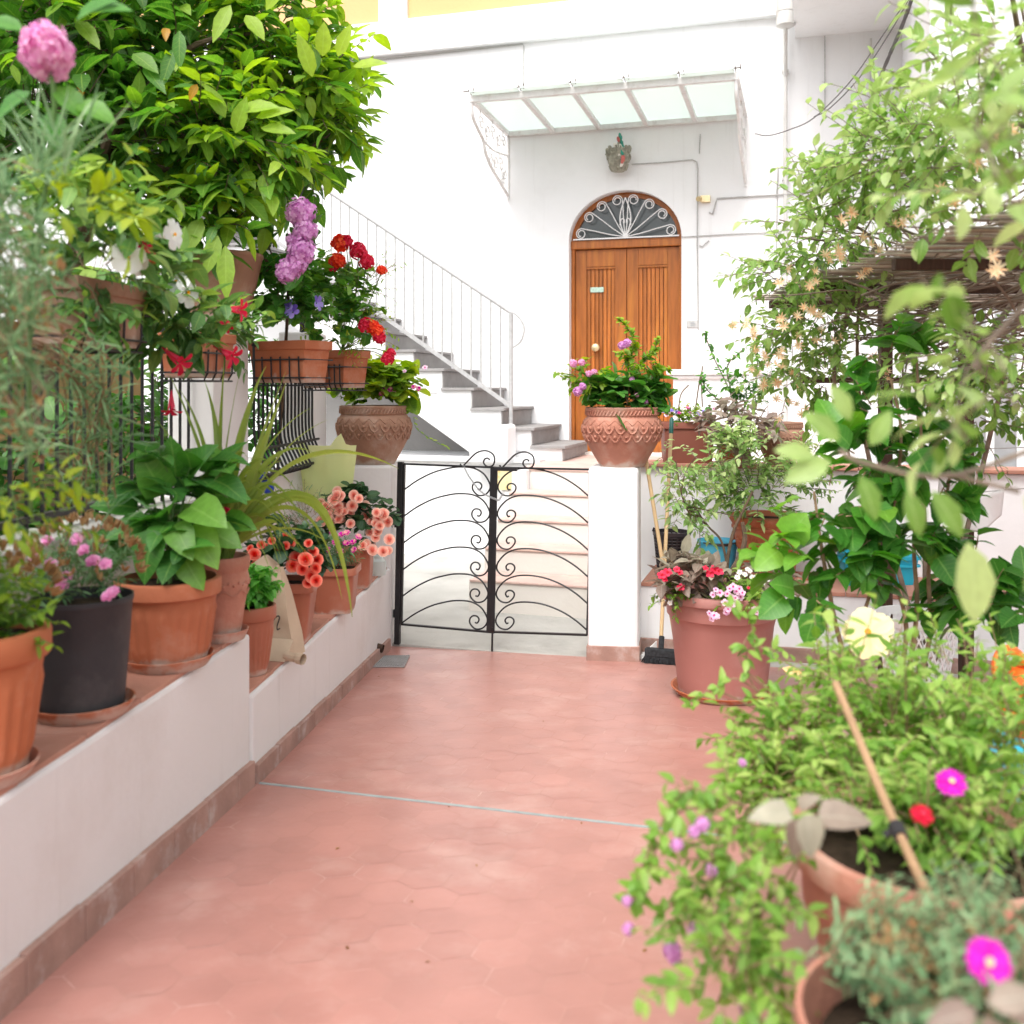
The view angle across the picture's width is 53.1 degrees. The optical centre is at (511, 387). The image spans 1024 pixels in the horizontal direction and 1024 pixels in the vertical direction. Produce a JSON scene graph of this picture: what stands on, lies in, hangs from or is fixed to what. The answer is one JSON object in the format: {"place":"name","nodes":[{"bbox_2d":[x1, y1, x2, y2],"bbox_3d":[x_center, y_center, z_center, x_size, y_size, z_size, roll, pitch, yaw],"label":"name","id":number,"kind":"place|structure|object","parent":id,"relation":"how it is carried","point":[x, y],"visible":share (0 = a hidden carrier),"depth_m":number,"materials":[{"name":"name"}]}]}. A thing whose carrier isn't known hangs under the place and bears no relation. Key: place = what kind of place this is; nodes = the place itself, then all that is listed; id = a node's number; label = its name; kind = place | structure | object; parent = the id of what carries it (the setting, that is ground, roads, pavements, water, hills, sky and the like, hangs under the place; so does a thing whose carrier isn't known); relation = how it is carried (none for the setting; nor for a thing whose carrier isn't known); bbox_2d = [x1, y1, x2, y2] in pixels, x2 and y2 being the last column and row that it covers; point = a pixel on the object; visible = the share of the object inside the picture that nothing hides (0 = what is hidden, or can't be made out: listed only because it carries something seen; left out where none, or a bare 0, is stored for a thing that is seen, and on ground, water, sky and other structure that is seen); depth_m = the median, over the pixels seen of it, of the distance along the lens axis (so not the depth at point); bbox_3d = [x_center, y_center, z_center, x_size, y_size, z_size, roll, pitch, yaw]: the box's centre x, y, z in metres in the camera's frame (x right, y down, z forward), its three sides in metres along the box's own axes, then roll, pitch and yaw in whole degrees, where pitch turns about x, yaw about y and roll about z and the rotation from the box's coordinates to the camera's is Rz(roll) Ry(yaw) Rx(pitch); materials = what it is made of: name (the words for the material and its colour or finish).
{"place":"outdoors","nodes":[
{"label":"outdoors","id":0,"kind":"place"},
{"bbox_2d":[0,646,992,1023],"bbox_3d":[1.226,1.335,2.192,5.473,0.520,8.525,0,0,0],"label":"terrace floor","id":1,"kind":"structure","parent":0,"point":[548,946],"depth_m":2.90,"materials":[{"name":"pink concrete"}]},
{"bbox_2d":[0,634,254,1020],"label":"tall ledge","id":2,"kind":"object","parent":1,"relation":"on","point":[103,823],"visible":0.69,"depth_m":2.66,"materials":[{"name":"paint"}]},
{"bbox_2d":[0,745,40,789],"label":"saucer","id":3,"kind":"object","parent":2,"relation":"on","point":[11,779],"visible":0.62,"depth_m":2.24,"materials":[{"name":"orange ceramic"}]},
{"bbox_2d":[0,538,70,775],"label":"potted plant","id":4,"kind":"object","parent":3,"relation":"on","point":[26,644],"visible":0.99,"depth_m":2.24,"materials":[{"name":"green plant"}]},
{"bbox_2d":[37,687,135,725],"bbox_3d":[-1.145,0.849,2.730,0.269,0.036,0.269,0,0,0],"label":"saucer","id":5,"kind":"object","parent":2,"relation":"on","point":[79,719],"visible":0.44,"depth_m":2.62,"materials":[{"name":"ceramic"}]},
{"bbox_2d":[12,511,150,713],"bbox_3d":[-1.147,0.593,2.724,0.352,0.524,0.359,0,0,0],"label":"potted plant","id":6,"kind":"object","parent":5,"relation":"on","point":[85,671],"visible":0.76,"depth_m":2.65,"materials":[{"name":"black plant"}]},
{"bbox_2d":[127,646,214,674],"bbox_3d":[-1.075,0.849,3.200,0.283,0.036,0.283,0,0,0],"label":"saucer","id":7,"kind":"object","parent":2,"relation":"on","point":[169,669],"visible":0.48,"depth_m":3.08,"materials":[{"name":"ceramic"}]},
{"bbox_2d":[90,436,256,664],"bbox_3d":[-1.074,0.506,3.260,0.511,0.699,0.460,0,0,0],"label":"potted plant","id":8,"kind":"object","parent":7,"relation":"on","point":[177,589],"visible":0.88,"depth_m":3.13,"materials":[{"name":"green plant"}]},
{"bbox_2d":[211,623,248,643],"bbox_3d":[-1.000,0.849,3.530,0.180,0.036,0.180,0,0,0],"label":"saucer","id":9,"kind":"object","parent":2,"relation":"on","point":[228,638],"visible":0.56,"depth_m":3.46,"materials":[{"name":"orange ceramic"}]},
{"bbox_2d":[155,358,396,633],"bbox_3d":[-0.770,0.368,3.705,1.036,0.974,0.529,0,0,-31],"label":"potted plant","id":10,"kind":"object","parent":9,"relation":"on","point":[234,564],"visible":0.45,"depth_m":3.52,"materials":[{"name":"green plant"}]},
{"bbox_2d":[0,274,325,612],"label":"garden wall","id":11,"kind":"structure","parent":1,"relation":"on","point":[297,401],"depth_m":4.42,"materials":[{"name":"paint"}]},
{"bbox_2d":[0,79,163,565],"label":"bush","id":12,"kind":"object","parent":11,"relation":"hanging from","point":[11,333],"visible":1,"depth_m":2.07,"materials":[{"name":"plant"}]},
{"bbox_2d":[0,0,131,512],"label":"hydrangea shrub","id":13,"kind":"object","parent":12,"relation":"in","point":[47,51],"visible":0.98,"depth_m":2.11,"materials":[{"name":"pink plant"}]},
{"bbox_2d":[1,150,213,356],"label":"hanging planter","id":14,"kind":"object","parent":11,"relation":"hanging from","point":[113,309],"visible":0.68,"depth_m":2.85,"materials":[{"name":"ceramic"}]},
{"bbox_2d":[71,226,281,415],"bbox_3d":[-1.170,-0.219,3.716,0.522,0.637,1.130,0,0,0],"label":"hanging planter","id":15,"kind":"object","parent":11,"relation":"hanging from","point":[202,348],"visible":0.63,"depth_m":3.51,"materials":[{"name":"ceramic"}]},
{"bbox_2d":[140,157,282,324],"bbox_3d":[-1.328,-0.636,4.431,0.627,0.702,0.727,0,0,-24],"label":"potted plant","id":16,"kind":"object","parent":11,"relation":"on","point":[223,264],"visible":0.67,"depth_m":4.28,"materials":[{"name":"green plant"}]},
{"bbox_2d":[259,472,273,493],"bbox_3d":[-1.219,0.463,5.000,0.118,0.135,0.059,0,0,0],"label":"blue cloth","id":17,"kind":"object","parent":11,"relation":"on","point":[268,490],"visible":0.1,"depth_m":4.98,"materials":[{"name":"blue fabric"}]},
{"bbox_2d":[235,196,323,470],"bbox_3d":[-1.195,-0.175,4.914,0.481,1.279,1.314,0,0,-27],"label":"hydrangea shrub","id":18,"kind":"object","parent":11,"relation":"on","point":[295,260],"visible":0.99,"depth_m":4.39,"materials":[{"name":"purple plant"}]},
{"bbox_2d":[248,253,338,385],"bbox_3d":[-1.054,-0.308,4.828,0.513,0.608,0.536,0,0,12],"label":"hanging planter","id":19,"kind":"object","parent":11,"relation":"hanging from","point":[301,361],"visible":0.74,"depth_m":4.82,"materials":[{"name":"orange ceramic"}]},
{"bbox_2d":[299,186,305,331],"bbox_3d":[-1.217,-0.419,5.950,0.033,1.696,0.033,0,0,22],"label":"dark post","id":20,"kind":"object","parent":11,"relation":"on","point":[300,327],"depth_m":5.93,"materials":[{"name":"black metal"}]},
{"bbox_2d":[298,434,355,498],"bbox_3d":[-1.030,0.451,5.698,0.330,0.390,0.124,0,0,0],"label":"plastic bag","id":21,"kind":"object","parent":11,"relation":"hanging from","point":[327,473],"visible":0.59,"depth_m":5.67,"materials":[{"name":"yellow"}]},
{"bbox_2d":[272,234,410,390],"bbox_3d":[-0.904,-0.375,5.285,0.701,0.793,0.572,0,0,29],"label":"hanging planter","id":22,"kind":"object","parent":11,"relation":"hanging from","point":[347,368],"visible":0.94,"depth_m":5.22,"materials":[{"name":"orange ceramic"}]},
{"bbox_2d":[326,462,401,645],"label":"gate wall end","id":23,"kind":"structure","parent":1,"relation":"on","point":[382,479],"depth_m":6.24,"materials":[{"name":"paint"}]},
{"bbox_2d":[326,342,449,464],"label":"potted plant","id":24,"kind":"object","parent":23,"relation":"on","point":[382,432],"visible":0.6,"depth_m":6.27,"materials":[{"name":"green plant"}]},
{"bbox_2d":[373,655,409,667],"bbox_3d":[-0.688,1.550,5.796,0.193,0.027,0.314,0,0,0],"label":"drain grate","id":25,"kind":"object","parent":1,"relation":"on","point":[392,661],"visible":0.88,"depth_m":5.77,"materials":[{"name":"grey metal"}]},
{"bbox_2d":[393,450,589,651],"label":"iron gate","id":26,"kind":"structure","parent":1,"relation":"on","point":[493,537],"depth_m":6.08,"materials":[{"name":"black metal"}]},
{"bbox_2d":[259,782,785,843],"bbox_3d":[0.916,1.399,3.101,4.053,0.099,0.012,0,0,18],"label":"floor strip","id":27,"kind":"object","parent":1,"relation":"on","point":[485,808],"depth_m":3.44,"materials":[{"name":"metal"}]},
{"bbox_2d":[635,400,671,629],"bbox_3d":[0.838,0.794,5.940,0.286,1.434,0.027,0,0,37],"label":"broom handle","id":28,"kind":"object","parent":1,"relation":"on","point":[654,513],"visible":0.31,"depth_m":5.94,"materials":[{"name":"brown wood"}]},
{"bbox_2d":[641,417,675,664],"bbox_3d":[0.876,0.870,5.986,0.304,1.373,0.643,0,0,0],"label":"broom","id":29,"kind":"object","parent":1,"relation":"on","point":[660,654],"visible":0.6,"depth_m":5.77,"materials":[{"name":"brown wood"}]},
{"bbox_2d":[671,677,769,705],"bbox_3d":[1.030,1.484,5.020,0.499,0.041,0.499,0,0,0],"label":"saucer","id":30,"kind":"object","parent":1,"relation":"on","point":[674,684],"visible":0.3,"depth_m":4.81,"materials":[{"name":"orange ceramic"}]},
{"bbox_2d":[643,438,801,699],"bbox_3d":[1.009,0.868,4.970,0.782,1.239,0.696,0,0,0],"label":"potted plant","id":31,"kind":"object","parent":30,"relation":"on","point":[709,628],"visible":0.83,"depth_m":4.84,"materials":[{"name":"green plant"}]},
{"bbox_2d":[613,592,1023,1023],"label":"potted plant","id":32,"kind":"object","parent":1,"relation":"on","point":[829,816],"visible":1,"depth_m":1.81,"materials":[{"name":"green plant"}]},
{"bbox_2d":[737,313,1023,738],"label":"hibiscus shrub","id":33,"kind":"object","parent":1,"relation":"on","point":[860,534],"visible":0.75,"depth_m":3.56,"materials":[{"name":"green plant"}]},
{"bbox_2d":[753,199,1023,682],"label":"pergola","id":34,"kind":"object","parent":1,"relation":"on","point":[945,259],"visible":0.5,"depth_m":3.86,"materials":[{"name":"brown wood"}]},
{"bbox_2d":[713,0,1023,681],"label":"honeysuckle vine","id":35,"kind":"object","parent":34,"relation":"on","point":[994,134],"visible":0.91,"depth_m":3.11,"materials":[{"name":"green plant"}]},
{"bbox_2d":[985,447,1023,491],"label":"clothes line","id":36,"kind":"object","parent":34,"relation":"attached to","point":[1004,448],"visible":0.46,"depth_m":5.46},
{"bbox_2d":[938,453,975,493],"bbox_3d":[2.412,0.509,5.558,0.193,0.388,0.060,0,0,34],"label":"towel","id":37,"kind":"object","parent":36,"relation":"hanging from","point":[940,486],"visible":0.02,"depth_m":5.60,"materials":[{"name":"white fabric"}]},
{"bbox_2d":[962,490,1004,530],"bbox_3d":[2.370,0.631,5.266,0.292,0.223,0.084,0,0,21],"label":"towel","id":38,"kind":"object","parent":36,"relation":"hanging from","point":[993,505],"visible":0.43,"depth_m":5.22,"materials":[{"name":"white fabric"}]},
{"bbox_2d":[795,835,1023,1023],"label":"potted plant","id":39,"kind":"object","parent":1,"relation":"on","point":[907,973],"visible":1,"depth_m":1.28,"materials":[{"name":"green plant"}]},
{"bbox_2d":[832,681,977,993],"bbox_3d":[0.599,0.642,1.585,0.044,0.169,0.736,0,0,5],"label":"cane stake","id":40,"kind":"object","parent":39,"relation":"on","point":[896,830],"visible":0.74,"depth_m":1.67,"materials":[{"name":"beige wood"}]},
{"bbox_2d":[874,605,956,701],"bbox_3d":[1.975,1.307,5.000,0.402,0.400,0.402,0,0,0],"label":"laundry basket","id":41,"kind":"object","parent":1,"relation":"on","point":[943,665],"visible":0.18,"depth_m":4.88,"materials":[{"name":"white plastic"}]},
{"bbox_2d":[392,554,979,678],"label":"yard floor","id":42,"kind":"structure","parent":0,"point":[457,614],"depth_m":6.83,"materials":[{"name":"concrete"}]},
{"bbox_2d":[586,464,641,661],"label":"gate pillar","id":43,"kind":"structure","parent":42,"relation":"on","point":[614,563],"depth_m":5.82,"materials":[{"name":"white paint"}]},
{"bbox_2d":[553,316,678,467],"bbox_3d":[0.625,0.026,5.995,0.754,0.873,0.485,0,0,-20],"label":"potted plant","id":44,"kind":"object","parent":43,"relation":"on","point":[617,431],"visible":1,"depth_m":5.87,"materials":[{"name":"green plant"}]},
{"bbox_2d":[641,641,656,658],"bbox_3d":[0.915,1.476,5.953,0.217,0.166,0.322,0,0,32],"label":"dustpan","id":45,"kind":"object","parent":42,"relation":"on","point":[654,644],"visible":0.17,"depth_m":6.01,"materials":[{"name":"white plastic"}]},
{"bbox_2d":[666,369,771,461],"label":"landing parapet","id":46,"kind":"structure","parent":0,"point":[685,377],"depth_m":8.75,"materials":[{"name":"white paint"}]},
{"bbox_2d":[902,0,1023,466],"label":"side wing","id":47,"kind":"structure","parent":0,"point":[1006,25],"depth_m":6.86,"materials":[{"name":"white paint"}]},
{"bbox_2d":[961,730,1023,800],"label":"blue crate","id":48,"kind":"object","parent":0,"point":[1019,748],"visible":0.02,"depth_m":3.08,"materials":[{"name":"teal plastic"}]},
{"bbox_2d":[991,645,1023,738],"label":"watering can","id":49,"kind":"object","parent":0,"point":[1019,669],"visible":0.23,"depth_m":3.18,"materials":[{"name":"orange plastic"}]},
{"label":"ground","id":50,"kind":"structure","parent":0,"visible":0},
{"bbox_2d":[0,479,47,532],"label":"garden bush","id":51,"kind":"object","parent":50,"relation":"on","point":[5,493],"visible":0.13,"depth_m":3.42,"materials":[{"name":"green plant"}]},
{"bbox_2d":[0,356,103,535],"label":"garden bush","id":52,"kind":"object","parent":50,"relation":"on","point":[47,414],"visible":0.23,"depth_m":4.08,"materials":[{"name":"green plant"}]},
{"bbox_2d":[0,322,140,526],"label":"ochre garden wall","id":53,"kind":"structure","parent":50,"relation":"on","point":[137,387],"depth_m":6.46,"materials":[{"name":"yellow paint"}]},
{"bbox_2d":[66,388,168,496],"bbox_3d":[-1.875,0.842,5.243,0.746,1.677,0.856,0,0,14],"label":"metal railing","id":54,"kind":"object","parent":50,"relation":"on","point":[156,417],"visible":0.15,"depth_m":5.21,"materials":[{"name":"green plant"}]},
{"bbox_2d":[93,344,167,477],"bbox_3d":[-1.989,0.678,5.998,0.855,2.004,0.773,0,0,-21],"label":"metal railing","id":55,"kind":"object","parent":50,"relation":"on","point":[137,398],"visible":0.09,"depth_m":5.84,"materials":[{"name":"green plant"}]},
{"bbox_2d":[0,0,394,516],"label":"lemon tree","id":56,"kind":"object","parent":50,"relation":"on","point":[235,99],"visible":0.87,"depth_m":4.42,"materials":[{"name":"green plant"}]},
{"bbox_2d":[248,336,278,468],"bbox_3d":[-1.641,0.665,6.935,0.814,2.031,0.865,0,0,0],"label":"metal railing","id":57,"kind":"object","parent":50,"relation":"on","point":[251,445],"visible":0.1,"depth_m":6.78,"materials":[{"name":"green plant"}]},
{"bbox_2d":[249,567,390,783],"bbox_3d":[-1.089,1.386,4.951,0.546,0.592,2.620,0,0,4],"label":"ledge","id":58,"kind":"object","parent":50,"relation":"on","point":[292,705],"visible":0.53,"depth_m":4.53,"materials":[{"name":"paint"}]},
{"bbox_2d":[242,562,284,676],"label":"potted plant","id":59,"kind":"object","parent":58,"relation":"on","point":[260,613],"visible":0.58,"depth_m":3.85,"materials":[{"name":"green plant"}]},
{"bbox_2d":[254,555,306,664],"bbox_3d":[-0.946,0.891,4.154,0.313,0.407,0.186,0,0,18],"label":"paper bag","id":60,"kind":"object","parent":58,"relation":"on","point":[287,642],"visible":0.52,"depth_m":4.15,"materials":[{"name":"beige paper"}]},
{"bbox_2d":[242,513,337,642],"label":"potted plant","id":61,"kind":"object","parent":58,"relation":"on","point":[305,583],"visible":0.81,"depth_m":4.32,"materials":[{"name":"orange plant"}]},
{"bbox_2d":[272,481,365,613],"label":"potted plant","id":62,"kind":"object","parent":58,"relation":"on","point":[330,599],"visible":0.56,"depth_m":4.91,"materials":[{"name":"orange plant"}]},
{"bbox_2d":[315,480,401,588],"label":"potted plant","id":63,"kind":"object","parent":58,"relation":"on","point":[352,502],"visible":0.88,"depth_m":5.51,"materials":[{"name":"pink plant"}]},
{"bbox_2d":[373,555,385,575],"bbox_3d":[-0.779,1.035,5.950,0.099,0.110,0.099,0,0,0],"label":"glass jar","id":64,"kind":"object","parent":58,"relation":"on","point":[379,565],"visible":0.71,"depth_m":5.91,"materials":[{"name":"white glass"}]},
{"bbox_2d":[377,643,383,652],"bbox_3d":[-0.762,1.490,5.855,0.060,0.056,0.048,0,0,11],"label":"wall outlet","id":65,"kind":"object","parent":58,"relation":"attached to","point":[380,646],"depth_m":5.84,"materials":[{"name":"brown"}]},
{"bbox_2d":[248,449,662,557],"bbox_3d":[-0.551,1.157,9.526,7.100,1.045,1.860,0,0,17],"label":"landing","id":66,"kind":"object","parent":50,"relation":"on","point":[442,509],"visible":0.16,"depth_m":9.32,"materials":[{"name":"white paint"}]},
{"bbox_2d":[202,185,586,464],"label":"outside staircase","id":67,"kind":"structure","parent":66,"relation":"on","point":[460,411],"depth_m":9.54,"materials":[{"name":"white paint"}]},
{"bbox_2d":[0,0,912,464],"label":"white house","id":68,"kind":"structure","parent":50,"relation":"on","point":[498,130],"depth_m":10.12,"materials":[{"name":"paint"}]},
{"bbox_2d":[576,249,626,450],"bbox_3d":[0.879,-0.362,10.187,0.516,2.015,0.112,0,0,17],"label":"door","id":69,"kind":"structure","parent":68,"relation":"in","point":[601,275],"depth_m":10.22,"materials":[{"name":"brown wood"}]},
{"bbox_2d":[605,133,631,172],"bbox_3d":[1.028,-2.259,9.891,0.254,0.381,0.268,0,0,0],"label":"wall ornament","id":70,"kind":"object","parent":68,"relation":"attached to","point":[618,156],"depth_m":9.82,"materials":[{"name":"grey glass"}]},
{"bbox_2d":[627,247,678,451],"bbox_3d":[1.388,-0.362,10.067,0.516,2.015,0.048,0,0,17],"label":"door","id":71,"kind":"structure","parent":68,"relation":"in","point":[641,262],"depth_m":10.05,"materials":[{"name":"brown wood"}]},
{"bbox_2d":[687,320,697,327],"bbox_3d":[1.731,-0.603,9.804,0.116,0.068,0.016,0,0,17],"label":"doorbell plate","id":72,"kind":"object","parent":68,"relation":"attached to","point":[692,324],"visible":1,"depth_m":9.80,"materials":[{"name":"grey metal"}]},
{"bbox_2d":[696,195,709,202],"bbox_3d":[1.815,-1.790,9.730,0.128,0.063,0.108,0,0,17],"label":"wall sensor","id":73,"kind":"object","parent":68,"relation":"attached to","point":[703,198],"depth_m":9.72,"materials":[{"name":"beige plastic"}]},
{"bbox_2d":[469,469,587,618],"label":"garden steps","id":74,"kind":"structure","parent":50,"relation":"on","point":[545,564],"depth_m":7.41,"materials":[{"name":"beige paint"}]},
{"bbox_2d":[498,471,511,489],"bbox_3d":[-0.062,0.755,8.308,0.120,0.160,0.011,0,0,17],"label":"painted tile","id":75,"kind":"object","parent":74,"relation":"attached to","point":[506,480],"visible":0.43,"depth_m":8.30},
{"bbox_2d":[641,460,1023,581],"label":"retaining wall","id":76,"kind":"structure","parent":50,"relation":"on","point":[1008,540],"depth_m":6.44,"materials":[{"name":"white paint"}]},
{"bbox_2d":[661,366,714,462],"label":"potted plant","id":77,"kind":"object","parent":76,"relation":"on","point":[685,432],"visible":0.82,"depth_m":6.64,"materials":[{"name":"brown plant"}]},
{"bbox_2d":[695,331,761,429],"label":"twiggy shrub","id":78,"kind":"object","parent":76,"relation":"on","point":[704,380],"visible":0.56,"depth_m":6.55,"materials":[{"name":"green plant"}]},
{"bbox_2d":[688,392,787,468],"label":"potted plant","id":79,"kind":"object","parent":76,"relation":"on","point":[767,421],"visible":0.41,"depth_m":6.27,"materials":[{"name":"green plant"}]},
{"bbox_2d":[720,360,804,464],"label":"potted plant","id":80,"kind":"object","parent":76,"relation":"on","point":[772,446],"visible":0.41,"depth_m":6.44,"materials":[{"name":"green plant"}]},
{"bbox_2d":[641,565,1023,676],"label":"ledge","id":81,"kind":"object","parent":50,"relation":"on","point":[849,601],"visible":0.12,"depth_m":5.84,"materials":[{"name":"white paint"}]},
{"bbox_2d":[652,527,690,569],"bbox_3d":[0.995,1.017,6.407,0.244,0.286,0.234,0,0,0],"label":"waste basket","id":82,"kind":"object","parent":81,"relation":"on","point":[675,539],"visible":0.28,"depth_m":6.32,"materials":[{"name":"plastic"}]},
{"bbox_2d":[697,537,736,575],"bbox_3d":[1.272,1.052,6.323,0.255,0.216,0.270,0,0,0],"label":"bucket","id":83,"kind":"object","parent":81,"relation":"on","point":[711,548],"visible":0.37,"depth_m":6.25,"materials":[{"name":"teal plastic"}]},
{"bbox_2d":[736,569,801,578],"bbox_3d":[1.557,1.146,6.230,0.399,0.029,0.399,0,0,0],"label":"saucer","id":84,"kind":"object","parent":81,"relation":"on","point":[792,576],"visible":0.05,"depth_m":6.22,"materials":[{"name":"ceramic"}]},
{"bbox_2d":[696,415,842,575],"bbox_3d":[1.504,0.648,6.109,0.851,0.973,0.710,0,0,0],"label":"potted plant","id":85,"kind":"object","parent":84,"relation":"on","point":[762,523],"visible":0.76,"depth_m":5.98,"materials":[{"name":"green plant"}]},
{"bbox_2d":[793,577,808,583],"bbox_3d":[1.660,1.145,5.972,0.210,0.031,0.210,0,0,0],"label":"saucer","id":86,"kind":"object","parent":81,"relation":"on","point":[806,581],"visible":0.06,"depth_m":6.04,"materials":[{"name":"ceramic"}]},
{"bbox_2d":[837,550,868,585],"bbox_3d":[2.056,1.050,6.048,0.270,0.220,0.216,0,0,0],"label":"tub","id":87,"kind":"object","parent":81,"relation":"on","point":[843,565],"visible":0.1,"depth_m":6.01,"materials":[{"name":"teal plastic"}]},
{"bbox_2d":[896,554,921,584],"bbox_3d":[2.262,1.075,6.073,0.270,0.170,0.216,0,0,0],"label":"tub","id":88,"kind":"object","parent":81,"relation":"on","point":[907,570],"visible":0.22,"depth_m":5.99,"materials":[{"name":"teal plastic"}]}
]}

